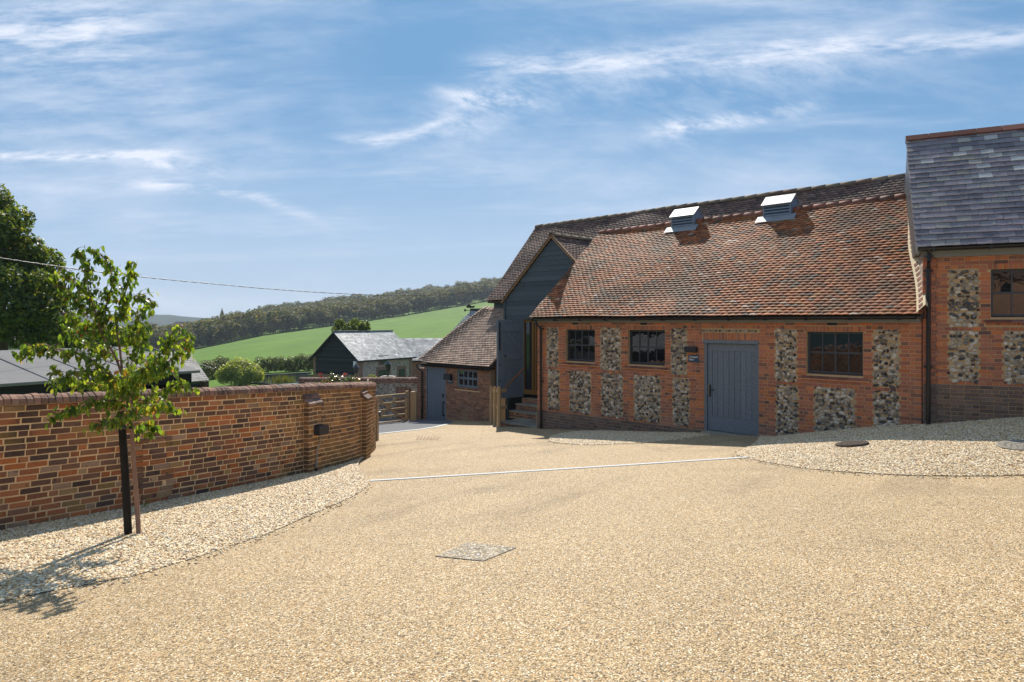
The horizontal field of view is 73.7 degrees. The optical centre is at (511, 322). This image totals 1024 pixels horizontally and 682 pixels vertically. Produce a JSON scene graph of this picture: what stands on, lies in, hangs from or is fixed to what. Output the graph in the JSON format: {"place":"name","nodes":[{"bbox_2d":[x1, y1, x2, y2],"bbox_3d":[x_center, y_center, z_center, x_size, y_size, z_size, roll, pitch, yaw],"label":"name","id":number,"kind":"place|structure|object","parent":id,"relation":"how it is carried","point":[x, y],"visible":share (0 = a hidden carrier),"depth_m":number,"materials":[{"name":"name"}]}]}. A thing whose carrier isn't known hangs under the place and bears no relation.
{"place":"outdoors","nodes":[
{"label":"outdoors","id":0,"kind":"place"},
{"bbox_2d":[20,314,208,326],"bbox_3d":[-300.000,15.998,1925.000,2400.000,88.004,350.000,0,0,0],"label":"hills","id":1,"kind":"structure","parent":0,"point":[163,320],"depth_m":1989.27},
{"bbox_2d":[8,298,493,387],"bbox_3d":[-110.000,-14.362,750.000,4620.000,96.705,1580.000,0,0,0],"label":"ground","id":2,"kind":"structure","parent":0,"point":[439,321],"depth_m":290.67,"materials":[{"name":"green plant"}]},
{"bbox_2d":[0,183,78,349],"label":"lime tree","id":3,"kind":"object","parent":2,"relation":"on","point":[32,300],"visible":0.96,"depth_m":35.08,"materials":[{"name":"green plant"}]},
{"bbox_2d":[55,322,140,348],"bbox_3d":[-25.689,3.034,41.999,5.592,6.540,2.086,0,0,0],"label":"hazel bush","id":4,"kind":"object","parent":2,"relation":"on","point":[66,345],"visible":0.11,"depth_m":41.39,"materials":[{"name":"green plant"}]},
{"bbox_2d":[0,346,213,394],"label":"cart shed","id":5,"kind":"structure","parent":2,"relation":"on","point":[24,377],"depth_m":15.11,"materials":[{"name":"grey tile"},{"name":"dark timber"}]},
{"bbox_2d":[148,332,159,350],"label":"tree","id":6,"kind":"object","parent":2,"relation":"on","point":[151,339],"visible":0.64,"depth_m":332.27,"materials":[{"name":"green plant"}]},
{"bbox_2d":[152,351,208,387],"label":"slate shed","id":7,"kind":"structure","parent":2,"relation":"on","point":[197,378],"depth_m":49.81,"materials":[{"name":"grey stone"}]},
{"bbox_2d":[204,329,218,345],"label":"tree","id":8,"kind":"object","parent":2,"relation":"on","point":[213,343],"visible":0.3,"depth_m":354.83,"materials":[{"name":"green plant"}]},
{"bbox_2d":[199,355,229,378],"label":"hedge","id":9,"kind":"object","parent":2,"relation":"on","point":[208,372],"visible":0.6,"depth_m":93.99,"materials":[{"name":"green plant"}]},
{"bbox_2d":[212,357,264,385],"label":"willow bush","id":10,"kind":"object","parent":2,"relation":"on","point":[241,372],"visible":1,"depth_m":82.51,"materials":[{"name":"green plant"}]},
{"bbox_2d":[234,320,245,339],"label":"tree","id":11,"kind":"object","parent":2,"relation":"on","point":[241,334],"visible":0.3,"depth_m":379.28,"materials":[{"name":"green plant"}]},
{"bbox_2d":[247,320,258,336],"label":"tree","id":12,"kind":"object","parent":2,"relation":"on","point":[254,332],"visible":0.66,"depth_m":388.51,"materials":[{"name":"green plant"}]},
{"bbox_2d":[8,277,500,350],"bbox_3d":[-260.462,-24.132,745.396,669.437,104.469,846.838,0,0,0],"label":"woodland","id":13,"kind":"object","parent":2,"relation":"on","point":[228,323],"visible":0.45,"depth_m":467.53,"materials":[{"name":"green plant"}]},
{"bbox_2d":[269,317,283,332],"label":"tree","id":14,"kind":"object","parent":2,"relation":"on","point":[281,325],"visible":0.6,"depth_m":412.31,"materials":[{"name":"green plant"}]},
{"bbox_2d":[253,353,313,372],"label":"hedge","id":15,"kind":"object","parent":2,"relation":"on","point":[300,363],"visible":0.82,"depth_m":107.09,"materials":[{"name":"green plant"}]},
{"bbox_2d":[278,311,290,331],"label":"tree","id":16,"kind":"object","parent":2,"relation":"on","point":[286,323],"visible":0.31,"depth_m":422.12,"materials":[{"name":"green plant"}]},
{"bbox_2d":[284,320,292,329],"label":"tree","id":17,"kind":"object","parent":2,"relation":"on","point":[287,327],"visible":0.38,"depth_m":425.55,"materials":[{"name":"green plant"}]},
{"bbox_2d":[289,312,302,330],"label":"tree","id":18,"kind":"object","parent":2,"relation":"on","point":[296,322],"visible":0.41,"depth_m":429.30,"materials":[{"name":"green plant"}]},
{"bbox_2d":[300,307,316,328],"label":"tree","id":19,"kind":"object","parent":2,"relation":"on","point":[308,314],"visible":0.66,"depth_m":440.39,"materials":[{"name":"green plant"}]},
{"bbox_2d":[308,309,320,327],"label":"tree","id":20,"kind":"object","parent":2,"relation":"on","point":[313,320],"visible":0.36,"depth_m":449.14,"materials":[{"name":"green plant"}]},
{"bbox_2d":[314,307,325,326],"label":"tree","id":21,"kind":"object","parent":2,"relation":"on","point":[320,310],"visible":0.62,"depth_m":452.47,"materials":[{"name":"green plant"}]},
{"bbox_2d":[325,310,336,325],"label":"tree","id":22,"kind":"object","parent":2,"relation":"on","point":[332,321],"visible":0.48,"depth_m":461.86,"materials":[{"name":"green plant"}]},
{"bbox_2d":[329,305,342,318],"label":"tree","id":23,"kind":"object","parent":2,"relation":"on","point":[339,311],"visible":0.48,"depth_m":473.18,"materials":[{"name":"green plant"}]},
{"bbox_2d":[342,306,352,321],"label":"tree","id":24,"kind":"object","parent":2,"relation":"on","point":[350,316],"visible":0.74,"depth_m":481.43,"materials":[{"name":"green plant"}]},
{"bbox_2d":[331,318,370,330],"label":"field tree","id":25,"kind":"object","parent":2,"relation":"on","point":[355,324],"visible":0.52,"depth_m":91.21,"materials":[{"name":"green plant"}]},
{"bbox_2d":[298,377,416,418],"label":"flint wall","id":26,"kind":"structure","parent":2,"relation":"on","point":[393,385],"depth_m":29.03,"materials":[{"name":"stone"}]},
{"bbox_2d":[353,363,358,376],"bbox_3d":[-10.046,3.051,44.000,0.444,0.970,0.444,0,0,23],"label":"lantern","id":27,"kind":"object","parent":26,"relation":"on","point":[356,367],"visible":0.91,"depth_m":43.91,"materials":[{"name":"black metal"}]},
{"bbox_2d":[384,360,391,375],"bbox_3d":[-7.270,2.627,40.000,0.444,0.970,0.444,0,0,-23],"label":"lantern","id":28,"kind":"object","parent":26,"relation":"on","point":[387,364],"visible":1,"depth_m":39.91,"materials":[{"name":"black metal"}]},
{"bbox_2d":[356,305,366,320],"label":"tree","id":29,"kind":"object","parent":2,"relation":"on","point":[360,312],"visible":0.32,"depth_m":499.60,"materials":[{"name":"green plant"}]},
{"bbox_2d":[309,330,416,376],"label":"weatherboarded barn","id":30,"kind":"structure","parent":2,"relation":"on","point":[340,353],"depth_m":70.49,"materials":[{"name":"stone"}]},
{"bbox_2d":[378,355,388,365],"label":"window","id":31,"kind":"structure","parent":30,"relation":"in","point":[380,363],"depth_m":71.07,"materials":[{"name":"grey glass"}]},
{"bbox_2d":[377,367,390,376],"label":"window","id":32,"kind":"structure","parent":30,"relation":"in","point":[381,371],"depth_m":71.07,"materials":[{"name":"grey glass"}]},
{"bbox_2d":[397,366,405,376],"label":"window","id":33,"kind":"structure","parent":30,"relation":"in","point":[401,370],"depth_m":73.75,"materials":[{"name":"green glass"}]},
{"bbox_2d":[360,300,374,319],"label":"tree","id":34,"kind":"object","parent":2,"relation":"on","point":[370,304],"visible":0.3,"depth_m":512.43,"materials":[{"name":"green plant"}]},
{"bbox_2d":[374,297,387,318],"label":"tree","id":35,"kind":"object","parent":2,"relation":"on","point":[378,304],"visible":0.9,"depth_m":521.11,"materials":[{"name":"green plant"}]},
{"bbox_2d":[383,304,395,316],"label":"tree","id":36,"kind":"object","parent":2,"relation":"on","point":[391,305],"visible":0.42,"depth_m":535.42,"materials":[{"name":"green plant"}]},
{"bbox_2d":[401,298,410,312],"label":"tree","id":37,"kind":"object","parent":2,"relation":"on","point":[404,305],"visible":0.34,"depth_m":549.57,"materials":[{"name":"green plant"}]},
{"bbox_2d":[403,294,417,313],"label":"tree","id":38,"kind":"object","parent":2,"relation":"on","point":[414,306],"visible":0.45,"depth_m":558.14,"materials":[{"name":"green plant"}]},
{"bbox_2d":[414,292,426,312],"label":"tree","id":39,"kind":"object","parent":2,"relation":"on","point":[420,299],"visible":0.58,"depth_m":566.47,"materials":[{"name":"green plant"}]},
{"bbox_2d":[400,338,442,376],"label":"slate range","id":40,"kind":"structure","parent":2,"relation":"on","point":[418,347],"depth_m":80.36,"materials":[{"name":"grey stone"}]},
{"bbox_2d":[421,292,432,311],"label":"tree","id":41,"kind":"object","parent":2,"relation":"on","point":[429,299],"visible":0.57,"depth_m":574.36,"materials":[{"name":"green plant"}]},
{"bbox_2d":[430,292,437,310],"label":"tree","id":42,"kind":"object","parent":2,"relation":"on","point":[434,299],"visible":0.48,"depth_m":583.50,"materials":[{"name":"green plant"}]},
{"bbox_2d":[436,289,448,304],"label":"tree","id":43,"kind":"object","parent":2,"relation":"on","point":[442,298],"visible":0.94,"depth_m":589.68,"materials":[{"name":"green plant"}]},
{"bbox_2d":[443,290,453,307],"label":"tree","id":44,"kind":"object","parent":2,"relation":"on","point":[450,299],"visible":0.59,"depth_m":599.88,"materials":[{"name":"green plant"}]},
{"bbox_2d":[450,286,464,299],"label":"tree","id":45,"kind":"object","parent":2,"relation":"on","point":[456,293],"visible":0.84,"depth_m":608.90,"materials":[{"name":"green plant"}]},
{"bbox_2d":[454,288,469,304],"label":"tree","id":46,"kind":"object","parent":2,"relation":"on","point":[463,301],"visible":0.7,"depth_m":611.47,"materials":[{"name":"green plant"}]},
{"bbox_2d":[461,282,476,303],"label":"tree","id":47,"kind":"object","parent":2,"relation":"on","point":[469,288],"visible":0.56,"depth_m":625.42,"materials":[{"name":"green plant"}]},
{"bbox_2d":[469,284,480,299],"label":"tree","id":48,"kind":"object","parent":2,"relation":"on","point":[477,289],"visible":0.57,"depth_m":633.49,"materials":[{"name":"green plant"}]},
{"bbox_2d":[478,281,489,300],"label":"tree","id":49,"kind":"object","parent":2,"relation":"on","point":[485,285],"visible":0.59,"depth_m":643.20,"materials":[{"name":"green plant"}]},
{"bbox_2d":[486,173,905,419],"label":"tiled barn","id":50,"kind":"structure","parent":2,"relation":"on","point":[546,257],"depth_m":23.63,"materials":[{"name":"weathered brown tile"},{"name":"dark slate blue paint"},{"name":"dark timber"}]},
{"bbox_2d":[0,257,491,295],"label":"overhead cable","id":51,"kind":"object","parent":50,"relation":"attached to","point":[233,285],"visible":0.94,"depth_m":21.11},
{"bbox_2d":[497,320,523,397],"bbox_3d":[-0.052,1.245,23.503,1.107,2.690,0.082,0,0,-37],"label":"door","id":52,"kind":"structure","parent":50,"relation":"in","point":[510,333],"depth_m":23.50,"materials":[{"name":"blue paint"}]},
{"bbox_2d":[904,123,1023,424],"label":"slate roofed wing","id":53,"kind":"structure","parent":2,"relation":"on","point":[964,190],"depth_m":13.09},
{"bbox_2d":[984,269,1023,322],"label":"window","id":54,"kind":"structure","parent":53,"relation":"in","point":[1007,285],"depth_m":12.74,"materials":[{"name":"brown wood"}]},
{"bbox_2d":[255,374,312,383],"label":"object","id":55,"kind":"structure","parent":0,"point":[296,377],"depth_m":93.00,"materials":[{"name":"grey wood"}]},
{"bbox_2d":[265,373,295,381],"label":"reed clump","id":56,"kind":"object","parent":55,"relation":"on","point":[285,378],"visible":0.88,"depth_m":87.82,"materials":[{"name":"green plant"}]},
{"bbox_2d":[265,372,311,375],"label":"pond edging","id":57,"kind":"object","parent":55,"relation":"on","point":[289,373],"visible":0.57,"depth_m":99.70,"materials":[{"name":"grey stone"}]},
{"bbox_2d":[379,418,452,432],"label":"drive","id":58,"kind":"structure","parent":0,"point":[404,425],"depth_m":24.69,"materials":[{"name":"grey concrete"}]},
{"bbox_2d":[379,424,447,433],"bbox_3d":[-3.321,3.487,21.977,0.583,0.285,4.974,0,0,31],"label":"drainage channel","id":59,"kind":"object","parent":58,"relation":"on","point":[413,429],"visible":0.46,"depth_m":21.96,"materials":[{"name":"concrete"}]},
{"bbox_2d":[0,420,1023,681],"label":"yard","id":60,"kind":"structure","parent":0,"point":[726,570],"depth_m":5.14,"materials":[{"name":"beige gravel"}]},
{"bbox_2d":[0,457,368,601],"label":"gravel","id":61,"kind":"structure","parent":60,"relation":"on","point":[93,547],"depth_m":7.52,"materials":[{"name":"beige gravel"}]},
{"bbox_2d":[11,245,199,533],"bbox_3d":[-4.272,0.762,7.361,2.059,3.242,1.164,0,0,0],"label":"crab apple tree","id":62,"kind":"object","parent":61,"relation":"on","point":[134,380],"visible":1,"depth_m":7.33,"materials":[{"name":"green plant"}]},
{"bbox_2d":[116,411,131,534],"bbox_3d":[-4.210,1.698,7.426,0.192,1.476,0.094,0,0,11],"label":"tree stake","id":63,"kind":"object","parent":61,"relation":"on","point":[125,484],"visible":0.78,"depth_m":7.40,"materials":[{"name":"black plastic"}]},
{"bbox_2d":[0,479,371,605],"bbox_3d":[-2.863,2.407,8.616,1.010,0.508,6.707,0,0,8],"label":"steel edging","id":64,"kind":"object","parent":60,"relation":"on","point":[171,564],"visible":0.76,"depth_m":6.01,"materials":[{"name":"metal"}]},
{"bbox_2d":[0,381,376,529],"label":"garden wall","id":65,"kind":"structure","parent":60,"relation":"on","point":[219,438],"depth_m":9.84,"materials":[{"name":"brown brick"}]},
{"bbox_2d":[314,424,328,470],"bbox_3d":[-3.413,2.296,12.221,0.134,0.930,0.270,0,0,22],"label":"junction box","id":66,"kind":"object","parent":65,"relation":"attached to","point":[320,429],"visible":0.92,"depth_m":12.15,"materials":[{"name":"black plastic"}]},
{"bbox_2d":[315,371,379,387],"bbox_3d":[-4.720,1.697,19.356,1.937,0.658,0.780,0,0,0],"label":"rose bush","id":67,"kind":"object","parent":60,"relation":"on","point":[333,378],"visible":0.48,"depth_m":19.25,"materials":[{"name":"green plant"}]},
{"bbox_2d":[376,397,378,441],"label":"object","id":68,"kind":"structure","parent":60,"relation":"on","point":[377,419],"depth_m":18.42,"materials":[{"name":"brown wood"}]},
{"bbox_2d":[411,391,416,420],"bbox_3d":[-3.908,3.491,27.200,0.240,1.501,0.200,0,0,0],"label":"gate post","id":69,"kind":"object","parent":60,"relation":"on","point":[413,405],"visible":0.58,"depth_m":27.10,"materials":[{"name":"brown wood"}]},
{"bbox_2d":[376,391,408,422],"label":"field gate","id":70,"kind":"structure","parent":69,"relation":"attached to","point":[406,402],"depth_m":26.68,"materials":[{"name":"brown wood"}]},
{"bbox_2d":[416,436,438,439],"bbox_3d":[-2.295,3.154,18.633,0.611,0.148,1.423,0,0,-5],"label":"gully grate","id":71,"kind":"object","parent":60,"relation":"on","point":[427,438],"visible":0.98,"depth_m":18.53,"materials":[{"name":"metal"}]},
{"bbox_2d":[416,306,502,420],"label":"outbuilding","id":72,"kind":"structure","parent":60,"relation":"on","point":[464,353],"depth_m":26.68,"materials":[{"name":"pale brown tile"},{"name":"brown red brick"},{"name":"blue grey painted wood"}]},
{"bbox_2d":[428,369,444,419],"bbox_3d":[-2.982,2.955,27.198,0.108,2.189,1.247,0,0,-45],"label":"door","id":73,"kind":"structure","parent":72,"relation":"in","point":[436,384],"depth_m":27.25,"materials":[{"name":"blue paint"}]},
{"bbox_2d":[443,374,451,379],"bbox_3d":[-2.497,2.116,26.557,0.126,0.225,0.420,0,0,-44],"label":"wall lamp","id":74,"kind":"object","parent":72,"relation":"attached to","point":[447,376],"visible":1,"depth_m":26.47,"materials":[{"name":"black metal"}]},
{"bbox_2d":[458,369,477,387],"bbox_3d":[-1.644,2.111,25.905,0.070,0.693,1.210,0,0,-45],"label":"window","id":75,"kind":"structure","parent":72,"relation":"in","point":[466,378],"depth_m":25.87,"materials":[{"name":"blue paint"}]},
{"bbox_2d":[436,542,516,560],"bbox_3d":[-0.320,2.079,6.198,0.551,0.066,0.519,0,0,28],"label":"recessed cover","id":76,"kind":"object","parent":60,"relation":"on","point":[475,551],"visible":1,"depth_m":6.18,"materials":[{"name":"gravel"}]},
{"bbox_2d":[490,386,506,426],"bbox_3d":[-0.418,2.812,23.070,0.445,1.546,2.455,0,0,-8],"label":"timber fence","id":77,"kind":"object","parent":60,"relation":"on","point":[498,406],"visible":0.89,"depth_m":22.99,"materials":[{"name":"brown wood"}]},
{"bbox_2d":[503,368,523,388],"bbox_3d":[0.035,1.887,22.700,0.052,0.700,1.428,0,0,31],"label":"handrail","id":78,"kind":"object","parent":77,"relation":"attached to","point":[513,378],"visible":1,"depth_m":22.71,"materials":[{"name":"orange wood"}]},
{"bbox_2d":[501,397,536,427],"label":"entrance steps","id":79,"kind":"structure","parent":60,"relation":"on","point":[523,413],"depth_m":22.71,"materials":[{"name":"stone"}]},
{"bbox_2d":[370,457,746,480],"bbox_3d":[0.923,2.458,11.429,6.471,0.219,0.110,0,0,-9],"label":"drainage channel","id":80,"kind":"object","parent":60,"relation":"on","point":[554,469],"visible":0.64,"depth_m":11.36,"materials":[{"name":"concrete"}]},
{"bbox_2d":[526,193,927,435],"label":"flint barn","id":81,"kind":"structure","parent":60,"relation":"on","point":[807,318],"depth_m":16.61,"materials":[{"name":"brick"}]},
{"bbox_2d":[561,329,597,366],"bbox_3d":[1.960,0.709,19.463,0.190,1.029,1.336,0,0,-45],"label":"window","id":82,"kind":"structure","parent":81,"relation":"in","point":[581,343],"depth_m":19.50,"materials":[{"name":"black glass"}]},
{"bbox_2d":[624,330,668,370],"bbox_3d":[3.527,0.709,17.868,0.190,1.029,1.410,0,0,-45],"label":"window","id":83,"kind":"structure","parent":81,"relation":"in","point":[646,346],"depth_m":17.89,"materials":[{"name":"black glass"}]},
{"bbox_2d":[664,206,703,232],"bbox_3d":[5.284,-3.055,20.661,0.840,0.830,1.080,0,0,-44],"label":"roof vent","id":84,"kind":"object","parent":81,"relation":"on","point":[683,219],"visible":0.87,"depth_m":20.47,"materials":[{"name":"grey metal"}]},
{"bbox_2d":[684,346,697,352],"bbox_3d":[4.409,0.660,16.826,0.116,0.140,0.315,0,0,-44],"label":"wall lamp","id":85,"kind":"object","parent":81,"relation":"attached to","point":[691,349],"visible":1,"depth_m":16.75,"materials":[{"name":"black metal"}]},
{"bbox_2d":[688,355,698,361],"bbox_3d":[4.477,0.886,16.824,0.021,0.176,0.283,0,0,-45],"label":"wall sign","id":86,"kind":"object","parent":81,"relation":"attached to","point":[693,358],"visible":1,"depth_m":16.82,"materials":[{"name":"grey metal"}]},
{"bbox_2d":[708,343,755,435],"bbox_3d":[5.209,1.555,16.185,0.101,2.100,1.245,0,0,-45],"label":"door","id":87,"kind":"structure","parent":81,"relation":"in","point":[731,367],"depth_m":16.17,"materials":[{"name":"blue paint"}]},
{"bbox_2d":[755,193,800,222],"bbox_3d":[7.316,-3.055,18.593,0.840,0.830,1.080,0,0,-45],"label":"roof vent","id":88,"kind":"object","parent":81,"relation":"on","point":[777,208],"visible":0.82,"depth_m":18.41,"materials":[{"name":"grey metal"}]},
{"bbox_2d":[800,332,869,382],"bbox_3d":[6.846,0.709,14.491,0.190,1.029,1.415,0,0,-45],"label":"window","id":89,"kind":"structure","parent":81,"relation":"in","point":[835,353],"depth_m":14.52,"materials":[{"name":"black glass"}]},
{"bbox_2d":[741,456,1023,476],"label":"steel edging","id":90,"kind":"object","parent":60,"relation":"on","point":[891,474],"visible":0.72,"depth_m":9.56,"materials":[{"name":"metal"}]},
{"bbox_2d":[0,0,1023,317],"label":"sky","id":91,"kind":"structure","parent":0,"point":[374,147],"materials":[{"name":"blue"}]},
{"bbox_2d":[548,430,709,445],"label":"gravel","id":92,"kind":"structure","parent":0,"point":[594,437],"depth_m":16.35,"materials":[{"name":"beige gravel"}]},
{"bbox_2d":[733,417,1023,478],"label":"gravel","id":93,"kind":"structure","parent":0,"point":[965,448],"depth_m":11.23,"materials":[{"name":"beige gravel"}]},
{"bbox_2d":[835,440,868,446],"bbox_3d":[5.963,2.141,11.964,0.545,0.156,0.544,0,0,0],"label":"manhole cover","id":94,"kind":"object","parent":93,"relation":"on","point":[854,443],"visible":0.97,"depth_m":11.87,"materials":[{"name":"metal"}]},
{"bbox_2d":[995,440,1023,450],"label":"manhole cover","id":95,"kind":"object","parent":93,"relation":"on","point":[1018,445],"visible":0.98,"depth_m":10.57,"materials":[{"name":"concrete"}]},
{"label":"forecourt","id":96,"kind":"structure","parent":0,"visible":0},
{"bbox_2d":[421,308,481,366],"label":"slate barn","id":97,"kind":"structure","parent":96,"relation":"on","point":[465,318],"depth_m":40.60,"materials":[{"name":"grey stone"}]},
{"bbox_2d":[464,305,476,316],"bbox_3d":[-2.302,-0.114,38.000,0.621,1.827,0.433,0,0,34],"label":"weathervane","id":98,"kind":"object","parent":97,"relation":"on","point":[469,306],"visible":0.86,"depth_m":37.99,"materials":[{"name":"black metal"}]}
]}

